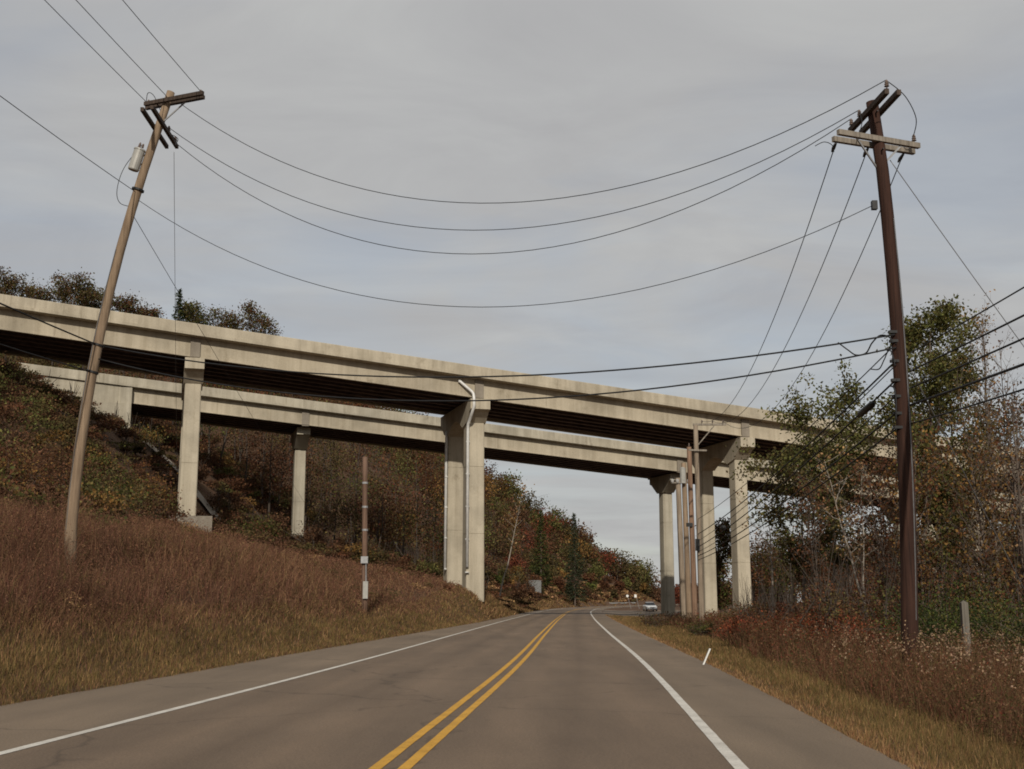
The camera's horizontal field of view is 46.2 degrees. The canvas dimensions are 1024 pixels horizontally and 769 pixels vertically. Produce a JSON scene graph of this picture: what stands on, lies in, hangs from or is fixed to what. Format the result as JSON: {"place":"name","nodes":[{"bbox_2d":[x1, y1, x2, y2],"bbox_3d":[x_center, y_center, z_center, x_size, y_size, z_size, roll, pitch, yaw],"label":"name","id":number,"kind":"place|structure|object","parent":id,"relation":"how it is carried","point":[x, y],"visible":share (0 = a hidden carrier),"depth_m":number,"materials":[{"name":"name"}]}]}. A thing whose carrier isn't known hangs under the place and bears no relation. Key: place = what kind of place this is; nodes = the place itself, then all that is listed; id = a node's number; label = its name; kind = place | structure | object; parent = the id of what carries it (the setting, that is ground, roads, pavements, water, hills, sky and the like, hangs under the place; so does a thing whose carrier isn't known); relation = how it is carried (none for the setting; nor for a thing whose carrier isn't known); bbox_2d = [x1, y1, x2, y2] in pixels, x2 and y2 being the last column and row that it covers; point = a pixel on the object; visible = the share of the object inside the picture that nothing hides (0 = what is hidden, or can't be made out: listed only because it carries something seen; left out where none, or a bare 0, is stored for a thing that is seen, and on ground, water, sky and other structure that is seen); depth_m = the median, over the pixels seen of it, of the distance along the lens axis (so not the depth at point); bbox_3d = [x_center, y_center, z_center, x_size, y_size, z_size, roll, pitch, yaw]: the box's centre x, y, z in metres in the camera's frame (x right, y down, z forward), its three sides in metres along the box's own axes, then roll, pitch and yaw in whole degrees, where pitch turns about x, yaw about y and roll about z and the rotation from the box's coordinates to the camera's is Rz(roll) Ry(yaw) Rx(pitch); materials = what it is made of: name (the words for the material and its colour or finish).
{"place":"outdoors","nodes":[
{"label":"outdoors","id":0,"kind":"place"},
{"bbox_2d":[144,442,217,517],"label":"drainage pipe","id":1,"kind":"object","parent":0,"point":[204,502],"depth_m":126.95,"materials":[{"name":"grey metal"}]},
{"bbox_2d":[0,604,910,768],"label":"road","id":2,"kind":"structure","parent":0,"point":[751,726],"depth_m":18.20,"materials":[{"name":"grey asphalt"}]},
{"bbox_2d":[0,606,596,754],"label":"road edge line marking","id":3,"kind":"object","parent":2,"relation":"on","point":[78,733],"visible":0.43,"depth_m":17.07,"materials":[{"name":"white paint"}]},
{"bbox_2d":[0,604,733,768],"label":"road lanes","id":4,"kind":"structure","parent":2,"relation":"on","point":[580,688],"depth_m":15.53,"materials":[{"name":"grey asphalt"}]},
{"bbox_2d":[369,605,636,768],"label":"road centre line marking","id":5,"kind":"object","parent":4,"relation":"on","point":[391,756],"visible":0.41,"depth_m":15.47,"materials":[{"name":"yellow paint"}]},
{"bbox_2d":[398,605,637,768],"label":"road centre line marking","id":6,"kind":"object","parent":4,"relation":"on","point":[413,760],"visible":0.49,"depth_m":15.47,"materials":[{"name":"yellow paint"}]},
{"bbox_2d":[590,608,748,768],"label":"road edge line marking","id":7,"kind":"object","parent":4,"relation":"on","point":[730,756],"visible":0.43,"depth_m":15.47,"materials":[{"name":"white paint"}]},
{"bbox_2d":[0,365,1022,768],"bbox_3d":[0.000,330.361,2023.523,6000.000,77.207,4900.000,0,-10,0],"label":"ground","id":8,"kind":"structure","parent":0,"point":[206,491],"depth_m":113.15,"materials":[{"name":"soil"}]},
{"bbox_2d":[0,266,38,298],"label":"tree","id":9,"kind":"object","parent":8,"relation":"on","point":[8,285],"visible":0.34,"depth_m":210.06,"materials":[{"name":"green plant"}]},
{"bbox_2d":[15,284,56,301],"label":"tree","id":10,"kind":"object","parent":8,"relation":"on","point":[41,294],"visible":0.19,"depth_m":219.74,"materials":[{"name":"green plant"}]},
{"bbox_2d":[0,440,85,487],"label":"shrub","id":11,"kind":"object","parent":8,"relation":"on","point":[6,465],"visible":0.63,"depth_m":62.19,"materials":[{"name":"green plant"}]},
{"bbox_2d":[0,432,108,491],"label":"shrub","id":12,"kind":"object","parent":8,"relation":"on","point":[52,466],"visible":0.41,"depth_m":69.57,"materials":[{"name":"green plant"}]},
{"bbox_2d":[43,267,103,307],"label":"tree","id":13,"kind":"object","parent":8,"relation":"on","point":[65,293],"visible":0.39,"depth_m":214.60,"materials":[{"name":"green plant"}]},
{"bbox_2d":[73,280,121,311],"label":"tree","id":14,"kind":"object","parent":8,"relation":"on","point":[96,303],"visible":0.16,"depth_m":217.53,"materials":[{"name":"green plant"}]},
{"bbox_2d":[63,442,171,518],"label":"shrub","id":15,"kind":"object","parent":8,"relation":"on","point":[113,484],"visible":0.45,"depth_m":71.48,"materials":[{"name":"green plant"}]},
{"bbox_2d":[111,289,152,315],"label":"tree","id":16,"kind":"object","parent":8,"relation":"on","point":[127,305],"visible":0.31,"depth_m":219.91,"materials":[{"name":"green plant"}]},
{"bbox_2d":[109,467,154,518],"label":"shrub","id":17,"kind":"object","parent":8,"relation":"on","point":[138,511],"visible":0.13,"depth_m":84.03,"materials":[{"name":"green plant"}]},
{"bbox_2d":[64,89,204,570],"bbox_3d":[-11.215,-1.760,35.708,2.799,14.988,3.012,7,-12,-32],"label":"utility pole","id":18,"kind":"object","parent":8,"relation":"on","point":[135,164],"visible":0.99,"depth_m":35.97,"materials":[{"name":"beige wood"}]},
{"bbox_2d":[0,303,95,344],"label":"overhead wire","id":19,"kind":"object","parent":18,"relation":"attached to","point":[46,323],"visible":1,"depth_m":32.45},
{"bbox_2d":[131,302,166,318],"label":"tree","id":20,"kind":"object","parent":8,"relation":"on","point":[154,313],"visible":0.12,"depth_m":222.76,"materials":[{"name":"green plant"}]},
{"bbox_2d":[131,420,170,451],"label":"shrub","id":21,"kind":"object","parent":8,"relation":"on","point":[147,437],"visible":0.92,"depth_m":127.58,"materials":[{"name":"green plant"}]},
{"bbox_2d":[128,448,182,517],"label":"shrub","id":22,"kind":"object","parent":8,"relation":"on","point":[156,489],"visible":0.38,"depth_m":95.80,"materials":[{"name":"green plant"}]},
{"bbox_2d":[174,185,177,520],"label":"guy wire","id":23,"kind":"object","parent":8,"relation":"attached to","point":[175,328],"visible":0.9,"depth_m":45.84,"materials":[{"name":"grey metal"}]},
{"bbox_2d":[172,289,185,320],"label":"conifer","id":24,"kind":"object","parent":8,"relation":"on","point":[177,311],"visible":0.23,"depth_m":217.75,"materials":[{"name":"green plant"}]},
{"bbox_2d":[174,295,218,325],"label":"tree","id":25,"kind":"object","parent":8,"relation":"on","point":[196,314],"visible":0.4,"depth_m":218.62,"materials":[{"name":"green plant"}]},
{"bbox_2d":[202,304,242,387],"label":"tree","id":26,"kind":"object","parent":8,"relation":"on","point":[227,323],"visible":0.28,"depth_m":220.40,"materials":[{"name":"green plant"}]},
{"bbox_2d":[0,351,487,586],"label":"undergrowth","id":27,"kind":"object","parent":8,"relation":"on","point":[41,392],"visible":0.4,"depth_m":106.83,"materials":[{"name":"green plant"}]},
{"bbox_2d":[0,471,493,641],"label":"dry brush","id":28,"kind":"object","parent":8,"relation":"on","point":[11,547],"visible":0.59,"depth_m":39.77,"materials":[{"name":"brown plant"}]},
{"bbox_2d":[227,299,273,390],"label":"tree","id":29,"kind":"object","parent":8,"relation":"on","point":[249,309],"visible":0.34,"depth_m":222.59,"materials":[{"name":"green plant"}]},
{"bbox_2d":[0,586,510,706],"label":"grass","id":30,"kind":"structure","parent":8,"relation":"on","point":[158,664],"depth_m":29.86,"materials":[{"name":"brown plant"}]},
{"bbox_2d":[236,502,289,538],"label":"shrub","id":31,"kind":"object","parent":8,"relation":"on","point":[266,528],"visible":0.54,"depth_m":116.64,"materials":[{"name":"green plant"}]},
{"bbox_2d":[249,312,282,336],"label":"tree","id":32,"kind":"object","parent":8,"relation":"on","point":[268,327],"visible":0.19,"depth_m":223.80,"materials":[{"name":"green plant"}]},
{"bbox_2d":[4,354,660,601],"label":"hillside woods","id":33,"kind":"object","parent":8,"relation":"on","point":[403,523],"visible":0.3,"depth_m":196.16,"materials":[{"name":"brown plant"}]},
{"bbox_2d":[361,457,367,614],"bbox_3d":[-7.293,7.580,59.533,0.435,8.030,0.440,0,-10,0],"label":"utility pole","id":34,"kind":"object","parent":8,"relation":"on","point":[364,559],"visible":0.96,"depth_m":59.52,"materials":[{"name":"brown wood"}]},
{"bbox_2d":[354,564,654,618],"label":"grass","id":35,"kind":"structure","parent":8,"relation":"on","point":[497,612],"depth_m":172.24,"materials":[{"name":"brown plant"}]},
{"bbox_2d":[0,294,1023,615],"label":"highway bridge","id":36,"kind":"structure","parent":8,"relation":"on","point":[650,418],"depth_m":112.29,"materials":[{"name":"concrete"}]},
{"bbox_2d":[499,494,526,595],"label":"tree","id":37,"kind":"object","parent":8,"relation":"on","point":[510,540],"visible":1,"depth_m":150.67,"materials":[{"name":"brown plant"}]},
{"bbox_2d":[18,362,1023,614],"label":"highway bridge","id":38,"kind":"structure","parent":8,"relation":"on","point":[300,422],"depth_m":144.74,"materials":[{"name":"concrete"},{"name":"weathered steel"}]},
{"bbox_2d":[527,510,556,586],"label":"conifer","id":39,"kind":"object","parent":8,"relation":"on","point":[542,560],"visible":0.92,"depth_m":265.40,"materials":[{"name":"green plant"}]},
{"bbox_2d":[487,576,646,607],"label":"undergrowth","id":40,"kind":"object","parent":8,"relation":"on","point":[506,594],"visible":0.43,"depth_m":255.91,"materials":[{"name":"brown plant"}]},
{"bbox_2d":[559,513,588,605],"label":"conifer","id":41,"kind":"object","parent":8,"relation":"on","point":[575,584],"visible":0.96,"depth_m":276.68,"materials":[{"name":"green plant"}]},
{"bbox_2d":[635,609,671,626],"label":"shrub","id":42,"kind":"object","parent":8,"relation":"on","point":[656,622],"visible":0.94,"depth_m":80.21,"materials":[{"name":"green plant"}]},
{"bbox_2d":[671,478,687,618],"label":"utility pole","id":43,"kind":"object","parent":8,"relation":"on","point":[680,553],"visible":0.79,"depth_m":87.13,"materials":[{"name":"brown wood"}]},
{"bbox_2d":[680,463,691,623],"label":"utility pole","id":44,"kind":"object","parent":8,"relation":"on","point":[683,479],"visible":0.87,"depth_m":82.24,"materials":[{"name":"beige wood"}]},
{"bbox_2d":[686,444,697,621],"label":"utility pole","id":45,"kind":"object","parent":8,"relation":"on","point":[690,524],"visible":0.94,"depth_m":77.33,"materials":[{"name":"brown wood"}]},
{"bbox_2d":[680,619,723,635],"bbox_3d":[9.773,12.291,60.654,2.042,1.160,2.657,6,-12,-30],"label":"shrub","id":46,"kind":"object","parent":8,"relation":"on","point":[701,629],"visible":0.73,"depth_m":60.55,"materials":[{"name":"green plant"}]},
{"bbox_2d":[688,420,725,620],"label":"utility pole","id":47,"kind":"object","parent":8,"relation":"on","point":[696,449],"visible":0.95,"depth_m":71.68,"materials":[{"name":"grey wood"}]},
{"bbox_2d":[695,517,732,612],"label":"tree","id":48,"kind":"object","parent":8,"relation":"on","point":[723,587],"visible":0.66,"depth_m":135.85,"materials":[{"name":"green plant"}]},
{"bbox_2d":[706,609,772,638],"bbox_3d":[9.924,10.335,50.934,3.322,1.574,2.950,0,-10,0],"label":"shrub","id":49,"kind":"object","parent":8,"relation":"on","point":[732,624],"visible":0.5,"depth_m":50.80,"materials":[{"name":"brown plant"}]},
{"bbox_2d":[731,488,794,615],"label":"tree","id":50,"kind":"object","parent":8,"relation":"on","point":[770,558],"visible":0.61,"depth_m":65.26,"materials":[{"name":"green plant"}]},
{"bbox_2d":[725,438,865,610],"bbox_3d":[14.574,7.728,61.542,6.490,10.931,8.162,0,-10,0],"label":"tree","id":51,"kind":"object","parent":8,"relation":"on","point":[779,510],"visible":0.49,"depth_m":61.29,"materials":[{"name":"green plant"}]},
{"bbox_2d":[593,510,1021,612],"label":"valley woods","id":52,"kind":"object","parent":8,"relation":"on","point":[766,582],"visible":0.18,"depth_m":147.48,"materials":[{"name":"brown plant"}]},
{"bbox_2d":[783,465,844,618],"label":"tree","id":53,"kind":"object","parent":8,"relation":"on","point":[807,506],"visible":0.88,"depth_m":49.68,"materials":[{"name":"green plant"}]},
{"bbox_2d":[753,589,875,641],"bbox_3d":[9.910,7.782,39.151,4.027,2.218,4.345,3,-11,-17],"label":"shrub","id":54,"kind":"object","parent":8,"relation":"on","point":[809,621],"visible":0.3,"depth_m":38.93,"materials":[{"name":"red plant"}]},
{"bbox_2d":[606,614,1023,768],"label":"grass","id":55,"kind":"structure","parent":8,"relation":"on","point":[909,726],"depth_m":16.93,"materials":[{"name":"brown plant"}]},
{"bbox_2d":[758,354,889,611],"bbox_3d":[15.384,5.402,57.968,6.684,14.274,5.358,9,-14,-41],"label":"tree","id":56,"kind":"object","parent":8,"relation":"on","point":[847,398],"visible":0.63,"depth_m":58.05,"materials":[{"name":"green plant"}]},
{"bbox_2d":[772,601,900,650],"bbox_3d":[9.969,7.260,34.999,4.143,1.859,3.634,8,-13,-37],"label":"shrub","id":57,"kind":"object","parent":8,"relation":"on","point":[854,626],"visible":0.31,"depth_m":35.27,"materials":[{"name":"red plant"}]},
{"bbox_2d":[803,445,875,628],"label":"tree","id":58,"kind":"object","parent":8,"relation":"on","point":[844,533],"visible":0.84,"depth_m":43.72,"materials":[{"name":"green plant"}]},
{"bbox_2d":[786,425,897,617],"bbox_3d":[15.167,6.947,54.992,5.950,9.828,5.998,0,-10,0],"label":"tree","id":59,"kind":"object","parent":8,"relation":"on","point":[835,469],"visible":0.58,"depth_m":54.24,"materials":[{"name":"green plant"}]},
{"bbox_2d":[662,608,1023,751],"bbox_3d":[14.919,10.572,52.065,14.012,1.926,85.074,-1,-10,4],"label":"weeds","id":60,"kind":"object","parent":8,"relation":"on","point":[949,704],"visible":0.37,"depth_m":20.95,"materials":[{"name":"brown plant"}]},
{"bbox_2d":[825,451,889,618],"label":"tree","id":61,"kind":"object","parent":8,"relation":"on","point":[863,568],"visible":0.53,"depth_m":46.67,"materials":[{"name":"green plant"}]},
{"bbox_2d":[709,510,1023,639],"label":"thicket","id":62,"kind":"object","parent":8,"relation":"on","point":[833,603],"visible":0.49,"depth_m":40.88,"materials":[{"name":"brown plant"}]},
{"bbox_2d":[815,80,920,673],"bbox_3d":[8.300,0.074,26.434,2.241,13.384,2.468,0,-10,0],"label":"utility pole","id":63,"kind":"object","parent":8,"relation":"on","point":[879,145],"visible":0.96,"depth_m":26.48,"materials":[{"name":"brown wood"}]},
{"bbox_2d":[98,347,895,401],"bbox_3d":[-1.979,-0.525,31.015,22.794,2.234,0.036,-4,-11,23],"label":"overhead wire","id":64,"kind":"object","parent":63,"relation":"attached to","point":[513,399],"visible":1,"depth_m":29.86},
{"bbox_2d":[102,334,894,377],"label":"overhead wire","id":65,"kind":"object","parent":63,"relation":"attached to","point":[512,375],"visible":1,"depth_m":30.06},
{"bbox_2d":[140,201,870,306],"bbox_3d":[-1.636,-4.124,31.693,21.556,4.720,0.017,-5,-11,25],"label":"overhead wire","id":66,"kind":"object","parent":63,"relation":"attached to","point":[523,305],"visible":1,"depth_m":30.24,"materials":[{"name":"grey metal"}]},
{"bbox_2d":[178,119,849,253],"bbox_3d":[-1.352,-6.009,33.443,21.201,5.292,0.020,-5,-12,27],"label":"overhead wire","id":67,"kind":"object","parent":63,"relation":"attached to","point":[533,249],"visible":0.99,"depth_m":31.88,"materials":[{"name":"grey metal"}]},
{"bbox_2d":[170,110,857,230],"bbox_3d":[-1.308,-6.394,32.681,20.936,5.007,0.020,-5,-11,25],"label":"overhead wire","id":68,"kind":"object","parent":63,"relation":"attached to","point":[535,226],"visible":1,"depth_m":31.12,"materials":[{"name":"grey metal"}]},
{"bbox_2d":[180,80,884,203],"bbox_3d":[-1.090,-7.067,31.678,21.267,5.414,0.020,-6,-12,28],"label":"overhead wire","id":69,"kind":"object","parent":63,"relation":"attached to","point":[563,197],"visible":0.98,"depth_m":29.79,"materials":[{"name":"grey metal"}]},
{"bbox_2d":[703,148,834,421],"bbox_3d":[9.435,-0.831,49.869,0.022,2.191,46.348,-1,-10,5],"label":"overhead wire","id":70,"kind":"object","parent":63,"relation":"attached to","point":[790,274],"visible":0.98,"depth_m":34.00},
{"bbox_2d":[713,154,865,422],"bbox_3d":[10.164,-0.710,50.006,0.022,2.382,46.021,-1,-10,5],"label":"overhead wire","id":71,"kind":"object","parent":63,"relation":"attached to","point":[816,278],"visible":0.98,"depth_m":34.09,"materials":[{"name":"grey metal"}]},
{"bbox_2d":[698,415,894,555],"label":"overhead wire","id":72,"kind":"object","parent":63,"relation":"attached to","point":[878,427],"visible":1,"depth_m":34.69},
{"bbox_2d":[698,360,896,533],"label":"overhead wire","id":73,"kind":"object","parent":63,"relation":"attached to","point":[862,393],"visible":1,"depth_m":34.95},
{"bbox_2d":[698,379,896,546],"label":"overhead wire","id":74,"kind":"object","parent":63,"relation":"attached to","point":[876,398],"visible":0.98,"depth_m":36.15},
{"bbox_2d":[698,428,896,559],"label":"overhead wire","id":75,"kind":"object","parent":63,"relation":"attached to","point":[882,439],"visible":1,"depth_m":34.31,"materials":[{"name":"black metal"}]},
{"bbox_2d":[698,364,896,540],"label":"overhead wire","id":76,"kind":"object","parent":63,"relation":"attached to","point":[818,440],"visible":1,"depth_m":33.89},
{"bbox_2d":[698,343,896,518],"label":"overhead wire","id":77,"kind":"object","parent":63,"relation":"attached to","point":[810,426],"visible":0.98,"depth_m":35.45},
{"bbox_2d":[699,395,896,551],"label":"overhead wire","id":78,"kind":"object","parent":63,"relation":"attached to","point":[813,467],"visible":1,"depth_m":34.75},
{"bbox_2d":[723,154,903,427],"bbox_3d":[10.945,-0.439,50.136,0.022,2.867,45.647,-1,-10,5],"label":"overhead wire","id":79,"kind":"object","parent":63,"relation":"attached to","point":[840,298],"visible":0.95,"depth_m":35.00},
{"bbox_2d":[890,160,1023,346],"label":"guy wire","id":80,"kind":"object","parent":63,"relation":"attached to","point":[955,251],"visible":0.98,"depth_m":27.81,"materials":[{"name":"grey metal"}]},
{"bbox_2d":[910,363,1023,405],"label":"overhead wire","id":81,"kind":"object","parent":63,"relation":"attached to","point":[978,380],"visible":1,"depth_m":21.73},
{"bbox_2d":[910,314,1023,371],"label":"overhead wire","id":82,"kind":"object","parent":63,"relation":"attached to","point":[1005,324],"visible":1,"depth_m":21.84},
{"bbox_2d":[910,337,1023,388],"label":"overhead wire","id":83,"kind":"object","parent":63,"relation":"attached to","point":[998,349],"visible":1,"depth_m":21.86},
{"bbox_2d":[910,287,1023,353],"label":"overhead wire","id":84,"kind":"object","parent":63,"relation":"attached to","point":[970,318],"visible":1,"depth_m":21.96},
{"bbox_2d":[911,388,1023,423],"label":"overhead wire","id":85,"kind":"object","parent":63,"relation":"attached to","point":[1010,393],"visible":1,"depth_m":21.62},
{"bbox_2d":[834,440,927,629],"bbox_3d":[12.914,5.542,41.753,3.181,7.821,2.993,0,-10,0],"label":"tree","id":86,"kind":"object","parent":8,"relation":"on","point":[877,553],"visible":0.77,"depth_m":41.82,"materials":[{"name":"green plant"}]},
{"bbox_2d":[865,397,918,547],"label":"tree","id":87,"kind":"object","parent":8,"relation":"on","point":[895,453],"visible":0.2,"depth_m":60.34,"materials":[{"name":"green plant"}]},
{"bbox_2d":[839,604,955,651],"bbox_3d":[11.492,7.585,36.449,3.459,1.818,3.871,0,-10,0],"label":"shrub","id":88,"kind":"object","parent":8,"relation":"on","point":[888,632],"visible":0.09,"depth_m":36.26,"materials":[{"name":"brown plant"}]},
{"bbox_2d":[867,403,975,644],"bbox_3d":[13.020,4.679,38.031,3.365,8.309,3.083,0,-10,0],"label":"tree","id":89,"kind":"object","parent":8,"relation":"on","point":[921,576],"visible":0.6,"depth_m":37.86,"materials":[{"name":"green plant"}]},
{"bbox_2d":[862,294,1006,624],"bbox_3d":[15.969,3.140,46.372,5.489,14.239,6.357,0,-10,0],"label":"tree","id":90,"kind":"object","parent":8,"relation":"on","point":[938,319],"visible":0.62,"depth_m":45.82,"materials":[{"name":"green plant"}]},
{"bbox_2d":[857,548,1023,660],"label":"shrub","id":91,"kind":"object","parent":8,"relation":"on","point":[930,616],"visible":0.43,"depth_m":30.66,"materials":[{"name":"green plant"}]},
{"bbox_2d":[891,338,1020,597],"bbox_3d":[19.876,4.610,53.989,6.253,14.103,5.065,0,-10,0],"label":"tree","id":92,"kind":"object","parent":8,"relation":"on","point":[956,421],"visible":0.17,"depth_m":54.15,"materials":[{"name":"green plant"}]},
{"bbox_2d":[959,600,971,668],"bbox_3d":[9.812,5.586,25.919,0.140,1.820,0.140,0,-10,0],"label":"wooden post","id":93,"kind":"object","parent":8,"relation":"on","point":[964,613],"visible":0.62,"depth_m":25.95,"materials":[{"name":"grey wood"}]},
{"bbox_2d":[910,393,1023,619],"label":"tree","id":94,"kind":"object","parent":8,"relation":"on","point":[982,561],"visible":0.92,"depth_m":35.60,"materials":[{"name":"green plant"}]},
{"bbox_2d":[911,371,1023,588],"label":"guy wire","id":95,"kind":"object","parent":8,"relation":"attached to","point":[967,479],"visible":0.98,"depth_m":28.20,"materials":[{"name":"grey metal"}]},
{"bbox_2d":[920,589,1023,665],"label":"shrub","id":96,"kind":"object","parent":8,"relation":"on","point":[1000,625],"visible":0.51,"depth_m":27.30,"materials":[{"name":"green plant"}]},
{"bbox_2d":[942,289,1012,620],"bbox_3d":[17.363,3.197,44.270,2.240,13.452,2.140,0,-10,0],"label":"tree","id":97,"kind":"object","parent":8,"relation":"on","point":[985,389],"visible":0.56,"depth_m":44.64,"materials":[{"name":"brown plant"}]},
{"bbox_2d":[956,378,1023,626],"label":"tree","id":98,"kind":"object","parent":8,"relation":"on","point":[1019,468],"visible":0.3,"depth_m":46.70,"materials":[{"name":"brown plant"}]},
{"bbox_2d":[976,330,1023,625],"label":"tree","id":99,"kind":"object","parent":8,"relation":"on","point":[1019,500],"visible":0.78,"depth_m":40.08,"materials":[{"name":"brown plant"}]},
{"bbox_2d":[0,0,1023,602],"label":"sky","id":100,"kind":"structure","parent":0,"point":[492,103],"materials":[{"name":"grey"}]},
{"bbox_2d":[602,610,679,616],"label":"side road","id":101,"kind":"structure","parent":0,"point":[627,613],"depth_m":170.91,"materials":[{"name":"grey asphalt"}]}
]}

